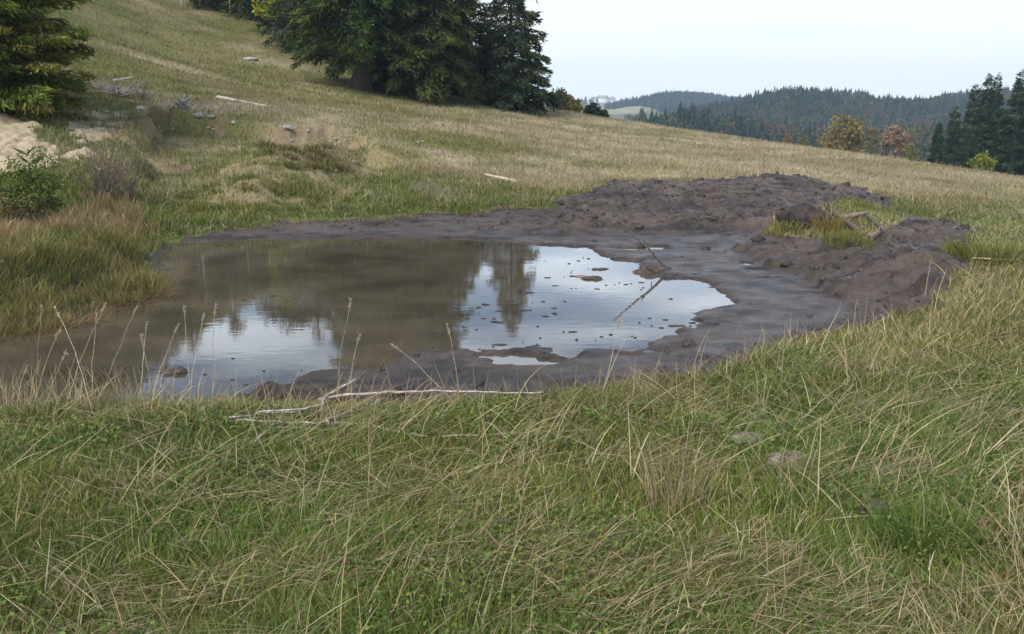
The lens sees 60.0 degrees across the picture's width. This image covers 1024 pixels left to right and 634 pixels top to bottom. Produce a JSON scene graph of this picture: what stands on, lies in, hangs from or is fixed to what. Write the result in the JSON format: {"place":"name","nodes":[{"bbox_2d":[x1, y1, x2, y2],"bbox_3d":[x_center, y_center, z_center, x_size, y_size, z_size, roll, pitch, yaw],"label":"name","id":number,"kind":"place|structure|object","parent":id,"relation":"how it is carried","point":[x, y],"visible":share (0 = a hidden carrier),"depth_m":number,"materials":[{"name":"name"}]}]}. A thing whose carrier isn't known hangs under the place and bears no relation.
{"place":"outdoors","nodes":[
{"label":"outdoors","id":0,"kind":"place"},
{"bbox_2d":[0,237,753,409],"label":"water","id":1,"kind":"structure","parent":0,"point":[398,291],"depth_m":8.69,"materials":[{"name":"liquid"}]},
{"bbox_2d":[162,366,187,373],"bbox_3d":[-2.572,0.418,6.765,0.216,0.096,0.125,0,14,0],"label":"mud clod","id":2,"kind":"object","parent":1,"relation":"in","point":[180,370],"visible":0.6,"depth_m":6.74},
{"bbox_2d":[139,257,694,384],"bbox_3d":[-0.546,-0.147,9.102,4.531,0.015,5.457,0,14,0],"label":"floating debris","id":3,"kind":"object","parent":1,"relation":"on","point":[555,313],"visible":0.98,"depth_m":8.75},
{"bbox_2d":[582,276,601,279],"bbox_3d":[0.935,-0.447,10.346,0.252,0.072,0.133,0,14,0],"label":"mud clod","id":4,"kind":"object","parent":1,"relation":"on","point":[592,277],"visible":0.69,"depth_m":10.33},
{"bbox_2d":[0,0,1023,633],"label":"ground","id":5,"kind":"structure","parent":0,"point":[300,136],"depth_m":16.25,"materials":[{"name":"plant"}]},
{"bbox_2d":[0,7,45,102],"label":"bank conifer","id":6,"kind":"object","parent":5,"relation":"on","point":[6,82],"visible":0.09,"depth_m":17.37,"materials":[{"name":"green plant"}]},
{"bbox_2d":[0,185,52,223],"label":"leafy shrub","id":7,"kind":"object","parent":5,"relation":"on","point":[3,199],"visible":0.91,"depth_m":12.24,"materials":[{"name":"green plant"}]},
{"bbox_2d":[0,144,76,220],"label":"leafy shrub","id":8,"kind":"object","parent":5,"relation":"on","point":[33,182],"visible":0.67,"depth_m":12.67,"materials":[{"name":"green plant"}]},
{"bbox_2d":[36,305,42,398],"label":"seed stalk","id":9,"kind":"object","parent":5,"relation":"on","point":[41,310],"visible":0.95,"depth_m":5.70,"materials":[{"name":"beige plant"}]},
{"bbox_2d":[31,329,60,413],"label":"seed stalk","id":10,"kind":"object","parent":5,"relation":"on","point":[43,369],"visible":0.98,"depth_m":5.39,"materials":[{"name":"beige plant"}]},
{"bbox_2d":[0,0,99,122],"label":"bank conifer","id":11,"kind":"object","parent":5,"relation":"on","point":[19,37],"visible":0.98,"depth_m":17.46,"materials":[{"name":"green plant"}]},
{"bbox_2d":[42,349,67,415],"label":"seed stalk","id":12,"kind":"object","parent":5,"relation":"on","point":[65,353],"visible":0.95,"depth_m":5.47,"materials":[{"name":"beige plant"}]},
{"bbox_2d":[0,109,126,173],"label":"sand bank","id":13,"kind":"structure","parent":5,"relation":"on","point":[16,133],"depth_m":16.05,"materials":[{"name":"sand"}]},
{"bbox_2d":[54,306,93,415],"bbox_3d":[-2.719,0.274,5.521,0.394,0.661,0.035,11,17,37],"label":"seed stalk","id":14,"kind":"object","parent":5,"relation":"on","point":[57,312],"visible":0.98,"depth_m":5.53,"materials":[{"name":"beige plant"}]},
{"bbox_2d":[0,190,159,246],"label":"russet grass","id":15,"kind":"structure","parent":5,"relation":"on","point":[60,220],"depth_m":12.39,"materials":[{"name":"plant"}]},
{"bbox_2d":[63,303,106,416],"bbox_3d":[-2.630,0.260,5.466,0.322,0.698,0.031,-12,18,-40],"label":"seed stalk","id":16,"kind":"object","parent":5,"relation":"on","point":[83,353],"visible":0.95,"depth_m":5.45,"materials":[{"name":"beige plant"}]},
{"bbox_2d":[91,312,97,398],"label":"seed stalk","id":17,"kind":"object","parent":5,"relation":"on","point":[96,313],"visible":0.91,"depth_m":5.85,"materials":[{"name":"beige plant"}]},
{"bbox_2d":[55,109,164,200],"bbox_3d":[-6.443,-2.461,13.861,1.596,1.524,1.614,12,18,40],"label":"dry shrub","id":18,"kind":"object","parent":5,"relation":"on","point":[105,185],"visible":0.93,"depth_m":13.99,"materials":[{"name":"plant"}]},
{"bbox_2d":[91,143,151,201],"bbox_3d":[-6.231,-2.312,14.101,0.907,1.028,1.032,0,14,0],"label":"dry shrub","id":19,"kind":"object","parent":5,"relation":"on","point":[131,190],"visible":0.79,"depth_m":14.23,"materials":[{"name":"plant"}]},
{"bbox_2d":[92,74,152,97],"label":"dead branches","id":20,"kind":"object","parent":5,"relation":"on","point":[116,91],"visible":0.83,"depth_m":23.15,"materials":[{"name":"grey wood"}]},
{"bbox_2d":[124,72,160,100],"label":"bare shrub","id":21,"kind":"object","parent":5,"relation":"on","point":[143,94],"visible":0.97,"depth_m":22.88,"materials":[{"name":"plant"}]},
{"bbox_2d":[139,321,147,398],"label":"seed stalk","id":22,"kind":"object","parent":5,"relation":"on","point":[146,324],"visible":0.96,"depth_m":5.94,"materials":[{"name":"beige plant"}]},
{"bbox_2d":[139,332,150,395],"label":"seed stalk","id":23,"kind":"object","parent":5,"relation":"on","point":[141,335],"visible":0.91,"depth_m":5.80,"materials":[{"name":"beige plant"}]},
{"bbox_2d":[151,323,179,397],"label":"seed stalk","id":24,"kind":"object","parent":5,"relation":"on","point":[165,356],"visible":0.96,"depth_m":5.89,"materials":[{"name":"beige plant"}]},
{"bbox_2d":[171,93,191,109],"bbox_3d":[-8.293,-5.374,22.206,0.597,0.435,0.350,4,14,15],"label":"root stump","id":25,"kind":"object","parent":5,"relation":"on","point":[182,102],"visible":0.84,"depth_m":22.19,"materials":[{"name":"grey wood"}]},
{"bbox_2d":[189,313,204,399],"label":"seed stalk","id":26,"kind":"object","parent":5,"relation":"on","point":[203,316],"visible":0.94,"depth_m":5.95,"materials":[{"name":"beige plant"}]},
{"bbox_2d":[193,112,202,117],"bbox_3d":[-7.740,-4.973,21.892,0.244,0.186,0.191,0,14,0],"label":"boulder","id":27,"kind":"object","parent":5,"relation":"on","point":[198,114],"visible":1,"depth_m":21.83,"materials":[{"name":"stone"}]},
{"bbox_2d":[187,0,233,10],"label":"hilltop conifer","id":28,"kind":"object","parent":5,"relation":"on","point":[196,6],"visible":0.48,"depth_m":63.38,"materials":[{"name":"green plant"}]},
{"bbox_2d":[202,0,244,10],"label":"thicket","id":29,"kind":"object","parent":5,"relation":"on","point":[207,3],"visible":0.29,"depth_m":63.68,"materials":[{"name":"green plant"}]},
{"bbox_2d":[137,171,333,235],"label":"slope grass","id":30,"kind":"structure","parent":5,"relation":"on","point":[255,188],"depth_m":16.17,"materials":[{"name":"plant"}]},
{"bbox_2d":[212,0,258,20],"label":"hilltop conifer","id":31,"kind":"object","parent":5,"relation":"on","point":[224,7],"visible":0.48,"depth_m":62.92,"materials":[{"name":"green plant"}]},
{"bbox_2d":[216,95,265,106],"bbox_3d":[-7.620,-6.064,24.916,0.127,0.330,2.854,-13,18,-42],"label":"log","id":32,"kind":"object","parent":5,"relation":"on","point":[219,98],"visible":0.52,"depth_m":25.24,"materials":[{"name":"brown wood"}]},
{"bbox_2d":[241,57,258,60],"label":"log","id":33,"kind":"object","parent":5,"relation":"on","point":[249,58],"visible":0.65,"depth_m":47.54,"materials":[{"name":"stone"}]},
{"bbox_2d":[234,0,296,33],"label":"dark tree","id":34,"kind":"object","parent":5,"relation":"on","point":[248,4],"visible":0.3,"depth_m":58.02,"materials":[{"name":"green plant"}]},
{"bbox_2d":[252,0,286,41],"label":"yellow green tree","id":35,"kind":"object","parent":5,"relation":"on","point":[259,8],"visible":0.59,"depth_m":54.80,"materials":[{"name":"green plant"}]},
{"bbox_2d":[252,0,298,31],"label":"hilltop conifer","id":36,"kind":"object","parent":5,"relation":"on","point":[262,19],"visible":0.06,"depth_m":62.76,"materials":[{"name":"green plant"}]},
{"bbox_2d":[282,124,293,130],"bbox_3d":[-5.425,-4.572,21.421,0.247,0.172,0.249,12,18,41],"label":"boulder","id":37,"kind":"object","parent":5,"relation":"on","point":[286,127],"visible":1,"depth_m":21.36,"materials":[{"name":"stone"}]},
{"bbox_2d":[257,0,337,57],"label":"spruce tree","id":38,"kind":"object","parent":5,"relation":"on","point":[278,36],"visible":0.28,"depth_m":52.53,"materials":[{"name":"green plant"}]},
{"bbox_2d":[253,138,367,176],"bbox_3d":[-4.508,-3.686,20.100,2.320,0.810,4.236,0,14,0],"label":"bramble cover","id":39,"kind":"object","parent":5,"relation":"on","point":[337,165],"visible":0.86,"depth_m":19.31,"materials":[{"name":"green plant"}]},
{"bbox_2d":[335,298,351,402],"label":"seed stalk","id":40,"kind":"object","parent":5,"relation":"on","point":[341,346],"visible":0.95,"depth_m":5.82,"materials":[{"name":"beige plant"}]},
{"bbox_2d":[345,334,360,401],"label":"seed stalk","id":41,"kind":"object","parent":5,"relation":"on","point":[358,340],"visible":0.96,"depth_m":5.92,"materials":[{"name":"beige plant"}]},
{"bbox_2d":[284,0,437,91],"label":"spruce tree","id":42,"kind":"object","parent":5,"relation":"on","point":[347,37],"visible":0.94,"depth_m":41.90,"materials":[{"name":"green plant"}]},
{"bbox_2d":[225,378,542,441],"bbox_3d":[-0.808,0.618,5.232,1.445,0.259,1.557,7,15,27],"label":"fallen branch","id":43,"kind":"object","parent":5,"relation":"on","point":[339,395],"visible":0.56,"depth_m":5.61,"materials":[{"name":"grey wood"}]},
{"bbox_2d":[390,343,450,398],"bbox_3d":[-0.583,0.379,5.861,0.534,0.374,0.030,6,15,25],"label":"seed stalk","id":44,"kind":"object","parent":5,"relation":"on","point":[419,366],"visible":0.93,"depth_m":5.87,"materials":[{"name":"beige plant"}]},
{"bbox_2d":[370,0,487,105],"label":"spruce tree","id":45,"kind":"object","parent":5,"relation":"on","point":[439,80],"visible":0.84,"depth_m":43.19,"materials":[{"name":"green plant"}]},
{"bbox_2d":[446,323,458,395],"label":"seed stalk","id":46,"kind":"object","parent":5,"relation":"on","point":[448,329],"visible":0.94,"depth_m":5.66,"materials":[{"name":"beige plant"}]},
{"bbox_2d":[437,0,506,103],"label":"spruce tree","id":47,"kind":"object","parent":5,"relation":"on","point":[482,31],"visible":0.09,"depth_m":48.96,"materials":[{"name":"green plant"}]},
{"bbox_2d":[8,173,986,413],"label":"mud","id":48,"kind":"structure","parent":5,"relation":"on","point":[769,294],"depth_m":10.68,"materials":[{"name":"soil"}]},
{"bbox_2d":[0,218,182,341],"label":"sedge","id":49,"kind":"object","parent":48,"relation":"on","point":[20,309],"visible":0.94,"depth_m":9.39,"materials":[{"name":"green plant"}]},
{"bbox_2d":[0,284,184,343],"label":"bank fringe","id":50,"kind":"object","parent":48,"relation":"on","point":[137,294],"visible":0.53,"depth_m":8.46,"materials":[{"name":"green plant"}]},
{"bbox_2d":[102,306,138,395],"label":"seed stalk","id":51,"kind":"object","parent":48,"relation":"on","point":[120,347],"visible":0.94,"depth_m":6.15,"materials":[{"name":"beige plant"}]},
{"bbox_2d":[183,304,191,401],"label":"seed stalk","id":52,"kind":"object","parent":48,"relation":"on","point":[186,346],"visible":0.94,"depth_m":6.08,"materials":[{"name":"beige plant"}]},
{"bbox_2d":[212,303,216,390],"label":"seed stalk","id":53,"kind":"object","parent":48,"relation":"on","point":[215,307],"visible":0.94,"depth_m":6.00,"materials":[{"name":"beige plant"}]},
{"bbox_2d":[158,192,551,255],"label":"shore litter","id":54,"kind":"object","parent":48,"relation":"on","point":[407,218],"visible":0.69,"depth_m":14.87,"materials":[{"name":"brown plant"}]},
{"bbox_2d":[0,319,815,419],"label":"margin stems","id":55,"kind":"object","parent":48,"relation":"on","point":[55,396],"visible":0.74,"depth_m":5.81,"materials":[{"name":"beige plant"}]},
{"bbox_2d":[183,176,964,396],"bbox_3d":[1.924,-1.214,12.447,18.925,0.496,9.676,-10,17,-36],"label":"mud straw","id":56,"kind":"object","parent":48,"relation":"on","point":[664,261],"visible":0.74,"depth_m":12.14,"materials":[{"name":"brown plant"}]},
{"bbox_2d":[256,171,986,400],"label":"mud clods","id":57,"kind":"object","parent":48,"relation":"on","point":[691,342],"visible":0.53,"depth_m":12.51,"materials":[{"name":"soil"}]},
{"bbox_2d":[632,264,671,272],"bbox_3d":[1.707,-0.549,10.781,0.511,0.186,0.232,0,14,0],"label":"mud clod","id":58,"kind":"object","parent":48,"relation":"on","point":[651,268],"visible":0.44,"depth_m":10.71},
{"bbox_2d":[615,217,665,265],"bbox_3d":[1.574,-0.891,10.761,0.659,0.637,0.059,3,14,11],"label":"stick","id":59,"kind":"object","parent":58,"relation":"in","point":[652,252],"visible":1,"depth_m":10.76,"materials":[{"name":"brown wood"}]},
{"bbox_2d":[762,218,801,237],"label":"grass tuft","id":60,"kind":"object","parent":48,"relation":"on","point":[776,229],"visible":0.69,"depth_m":12.79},
{"bbox_2d":[826,206,869,237],"bbox_3d":[4.910,-1.408,13.034,0.094,0.106,2.986,2,14,10],"label":"log","id":61,"kind":"object","parent":48,"relation":"on","point":[850,224],"visible":0.7,"depth_m":12.73,"materials":[{"name":"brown wood"}]},
{"bbox_2d":[821,224,877,248],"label":"grass tuft","id":62,"kind":"object","parent":48,"relation":"on","point":[844,237],"visible":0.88,"depth_m":11.41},
{"bbox_2d":[864,213,898,242],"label":"branch","id":63,"kind":"object","parent":48,"relation":"on","point":[876,223],"visible":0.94,"depth_m":12.57,"materials":[{"name":"grey wood"}]},
{"bbox_2d":[862,217,909,240],"bbox_3d":[5.590,-1.332,13.175,0.096,0.210,3.854,8,16,31],"label":"log","id":64,"kind":"object","parent":48,"relation":"on","point":[878,232],"visible":0.48,"depth_m":12.44,"materials":[{"name":"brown wood"}]},
{"bbox_2d":[936,234,1023,268],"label":"grass tuft","id":65,"kind":"object","parent":48,"relation":"on","point":[962,249],"visible":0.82,"depth_m":9.99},
{"bbox_2d":[484,173,517,183],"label":"branch","id":66,"kind":"object","parent":5,"relation":"on","point":[485,174],"visible":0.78,"depth_m":18.49,"materials":[{"name":"brown wood"}]},
{"bbox_2d":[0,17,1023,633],"bbox_3d":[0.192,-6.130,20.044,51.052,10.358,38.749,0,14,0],"label":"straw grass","id":67,"kind":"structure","parent":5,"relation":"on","point":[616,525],"depth_m":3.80,"materials":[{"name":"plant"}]},
{"bbox_2d":[0,345,1023,633],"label":"meadow herbs","id":68,"kind":"object","parent":5,"relation":"on","point":[504,553],"visible":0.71,"depth_m":3.51,"materials":[{"name":"green plant"}]},
{"bbox_2d":[469,0,562,118],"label":"spruce tree","id":69,"kind":"object","parent":5,"relation":"on","point":[514,91],"visible":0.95,"depth_m":46.66,"materials":[{"name":"green plant"}]},
{"bbox_2d":[442,429,591,437],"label":"branch","id":70,"kind":"object","parent":5,"relation":"on","point":[498,434],"visible":0.31,"depth_m":4.71,"materials":[{"name":"brown wood"}]},
{"bbox_2d":[546,86,572,109],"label":"bushy tree","id":71,"kind":"object","parent":5,"relation":"on","point":[563,96],"visible":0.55,"depth_m":69.64,"materials":[{"name":"green plant"}]},
{"bbox_2d":[562,94,581,111],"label":"bush","id":72,"kind":"object","parent":5,"relation":"on","point":[575,106],"visible":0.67,"depth_m":73.58,"materials":[{"name":"green plant"}]},
{"bbox_2d":[581,100,598,115],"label":"distant conifer","id":73,"kind":"object","parent":5,"relation":"on","point":[588,109],"visible":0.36,"depth_m":64.03,"materials":[{"name":"green plant"}]},
{"bbox_2d":[594,103,609,117],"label":"distant conifer","id":74,"kind":"object","parent":5,"relation":"on","point":[603,113],"visible":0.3,"depth_m":65.03,"materials":[{"name":"green plant"}]},
{"bbox_2d":[602,318,620,393],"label":"seed stalk","id":75,"kind":"object","parent":5,"relation":"on","point":[619,321],"visible":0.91,"depth_m":5.46,"materials":[{"name":"beige plant"}]},
{"bbox_2d":[627,421,738,519],"bbox_3d":[0.706,0.628,3.690,0.510,0.391,0.477,0,14,0],"label":"grass tuft","id":76,"kind":"object","parent":5,"relation":"on","point":[668,477],"visible":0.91,"depth_m":3.70,"materials":[{"name":"plant"}]},
{"bbox_2d":[730,432,767,445],"bbox_3d":[1.224,0.622,4.543,0.213,0.058,0.148,0,14,0],"label":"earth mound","id":77,"kind":"object","parent":5,"relation":"on","point":[740,434],"visible":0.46,"depth_m":4.52,"materials":[{"name":"stone"}]},
{"bbox_2d":[765,451,815,471],"bbox_3d":[1.303,0.679,4.161,0.229,0.079,0.198,0,14,0],"label":"rock","id":78,"kind":"object","parent":5,"relation":"on","point":[777,456],"visible":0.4,"depth_m":4.12,"materials":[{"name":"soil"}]},
{"bbox_2d":[775,203,836,229],"bbox_3d":[4.327,-1.457,13.118,0.918,0.449,0.666,0,14,0],"label":"peat block","id":79,"kind":"object","parent":5,"relation":"on","point":[800,212],"depth_m":12.94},
{"bbox_2d":[808,209,848,234],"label":"grass tuft","id":80,"kind":"object","parent":5,"relation":"on","point":[818,225],"visible":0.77,"depth_m":12.66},
{"bbox_2d":[816,113,866,152],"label":"autumn tree","id":81,"kind":"object","parent":5,"relation":"on","point":[853,133],"visible":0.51,"depth_m":121.59,"materials":[{"name":"yellow plant"}]},
{"bbox_2d":[842,211,867,218],"bbox_3d":[5.321,-1.574,13.764,0.436,0.136,0.086,-4,14,-17],"label":"log","id":82,"kind":"object","parent":5,"relation":"on","point":[859,214],"visible":0.66,"depth_m":13.73,"materials":[{"name":"brown wood"}]},
{"bbox_2d":[835,430,897,463],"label":"grass tuft","id":83,"kind":"object","parent":5,"relation":"on","point":[869,446],"visible":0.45,"depth_m":4.25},
{"bbox_2d":[858,498,891,520],"bbox_3d":[1.458,0.782,3.559,0.121,0.110,0.116,-12,18,-40],"label":"rock","id":84,"kind":"object","parent":5,"relation":"on","point":[862,507],"visible":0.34,"depth_m":3.54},
{"bbox_2d":[866,465,904,482],"bbox_3d":[1.676,0.710,3.984,0.157,0.094,0.138,9,16,33],"label":"earth mound","id":85,"kind":"object","parent":5,"relation":"on","point":[881,468],"visible":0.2,"depth_m":3.96,"materials":[{"name":"soil"}]},
{"bbox_2d":[878,124,912,158],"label":"autumn tree","id":86,"kind":"object","parent":5,"relation":"on","point":[899,142],"visible":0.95,"depth_m":117.26,"materials":[{"name":"brown plant"}]},
{"bbox_2d":[902,141,920,160],"bbox_3d":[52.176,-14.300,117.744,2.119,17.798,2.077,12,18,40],"label":"bush","id":87,"kind":"object","parent":5,"relation":"on","point":[907,151],"visible":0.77,"depth_m":115.97,"materials":[{"name":"green plant"}]},
{"bbox_2d":[851,484,989,567],"bbox_3d":[1.522,0.779,3.313,0.502,0.197,0.528,0,14,0],"label":"grass tuft","id":88,"kind":"object","parent":5,"relation":"on","point":[883,521],"visible":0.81,"depth_m":3.31,"materials":[{"name":"plant"}]},
{"bbox_2d":[927,120,943,163],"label":"distant conifer","id":89,"kind":"object","parent":5,"relation":"on","point":[937,140],"visible":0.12,"depth_m":99.99,"materials":[{"name":"green plant"}]},
{"bbox_2d":[935,105,963,165],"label":"distant conifer","id":90,"kind":"object","parent":5,"relation":"on","point":[951,134],"visible":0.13,"depth_m":95.88,"materials":[{"name":"green plant"}]},
{"bbox_2d":[949,84,983,165],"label":"distant conifer","id":91,"kind":"object","parent":5,"relation":"on","point":[967,123],"visible":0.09,"depth_m":93.60,"materials":[{"name":"green plant"}]},
{"bbox_2d":[955,129,977,168],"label":"distant conifer","id":92,"kind":"object","parent":5,"relation":"on","point":[968,145],"visible":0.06,"depth_m":88.41,"materials":[{"name":"green plant"}]},
{"bbox_2d":[964,74,998,169],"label":"distant conifer","id":93,"kind":"object","parent":5,"relation":"on","point":[989,131],"visible":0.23,"depth_m":89.47,"materials":[{"name":"green plant"}]},
{"bbox_2d":[967,150,998,171],"bbox_3d":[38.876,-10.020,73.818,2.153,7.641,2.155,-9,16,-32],"label":"bush","id":94,"kind":"object","parent":5,"relation":"on","point":[986,162],"visible":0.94,"depth_m":72.78,"materials":[{"name":"green plant"}]},
{"bbox_2d":[976,72,1004,169],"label":"distant conifer","id":95,"kind":"object","parent":5,"relation":"on","point":[997,95],"visible":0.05,"depth_m":91.07,"materials":[{"name":"green plant"}]},
{"bbox_2d":[991,116,1014,171],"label":"distant conifer","id":96,"kind":"object","parent":5,"relation":"on","point":[1002,131],"visible":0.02,"depth_m":84.53,"materials":[{"name":"green plant"}]},
{"bbox_2d":[990,69,1023,175],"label":"distant conifer","id":97,"kind":"object","parent":5,"relation":"on","point":[1014,167],"visible":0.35,"depth_m":76.11,"materials":[{"name":"green plant"}]},
{"bbox_2d":[373,0,1023,102],"label":"sky","id":98,"kind":"structure","parent":0,"point":[619,49],"materials":[{"name":"white"}]},
{"bbox_2d":[545,102,895,127],"bbox_3d":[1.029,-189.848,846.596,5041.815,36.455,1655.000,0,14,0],"label":"hills","id":99,"kind":"structure","parent":0,"point":[618,113],"depth_m":809.15,"materials":[{"name":"green plant"}]},
{"bbox_2d":[522,96,621,110],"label":"ridge forest","id":100,"kind":"object","parent":99,"relation":"on","point":[584,102],"visible":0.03,"depth_m":1368.54,"materials":[{"name":"green plant"}]},
{"bbox_2d":[598,95,607,102],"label":"house","id":101,"kind":"structure","parent":99,"relation":"on","point":[603,98],"depth_m":1400.69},
{"bbox_2d":[624,108,640,120],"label":"valley copse","id":102,"kind":"object","parent":99,"relation":"on","point":[631,118],"visible":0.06,"depth_m":488.88,"materials":[{"name":"green plant"}]},
{"bbox_2d":[603,89,738,114],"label":"hill forest","id":103,"kind":"object","parent":99,"relation":"on","point":[668,101],"visible":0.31,"depth_m":834.01,"materials":[{"name":"green plant"}]},
{"bbox_2d":[780,132,792,143],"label":"autumn tree","id":104,"kind":"object","parent":99,"relation":"on","point":[785,140],"visible":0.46,"depth_m":127.29,"materials":[{"name":"brown plant"}]},
{"bbox_2d":[795,135,810,146],"bbox_3d":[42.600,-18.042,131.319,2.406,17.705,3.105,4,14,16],"label":"bush","id":105,"kind":"object","parent":99,"relation":"on","point":[806,141],"visible":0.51,"depth_m":129.27,"materials":[{"name":"green plant"}]},
{"bbox_2d":[634,101,1023,163],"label":"mixed wood","id":106,"kind":"object","parent":99,"relation":"on","point":[756,128],"visible":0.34,"depth_m":270.79,"materials":[{"name":"green plant"}]},
{"bbox_2d":[688,84,1023,127],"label":"conifer wood","id":107,"kind":"object","parent":99,"relation":"on","point":[819,106],"visible":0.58,"depth_m":438.29,"materials":[{"name":"green plant"}]},
{"bbox_2d":[862,127,880,154],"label":"autumn tree","id":108,"kind":"object","parent":99,"relation":"on","point":[874,138],"visible":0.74,"depth_m":132.10,"materials":[{"name":"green plant"}]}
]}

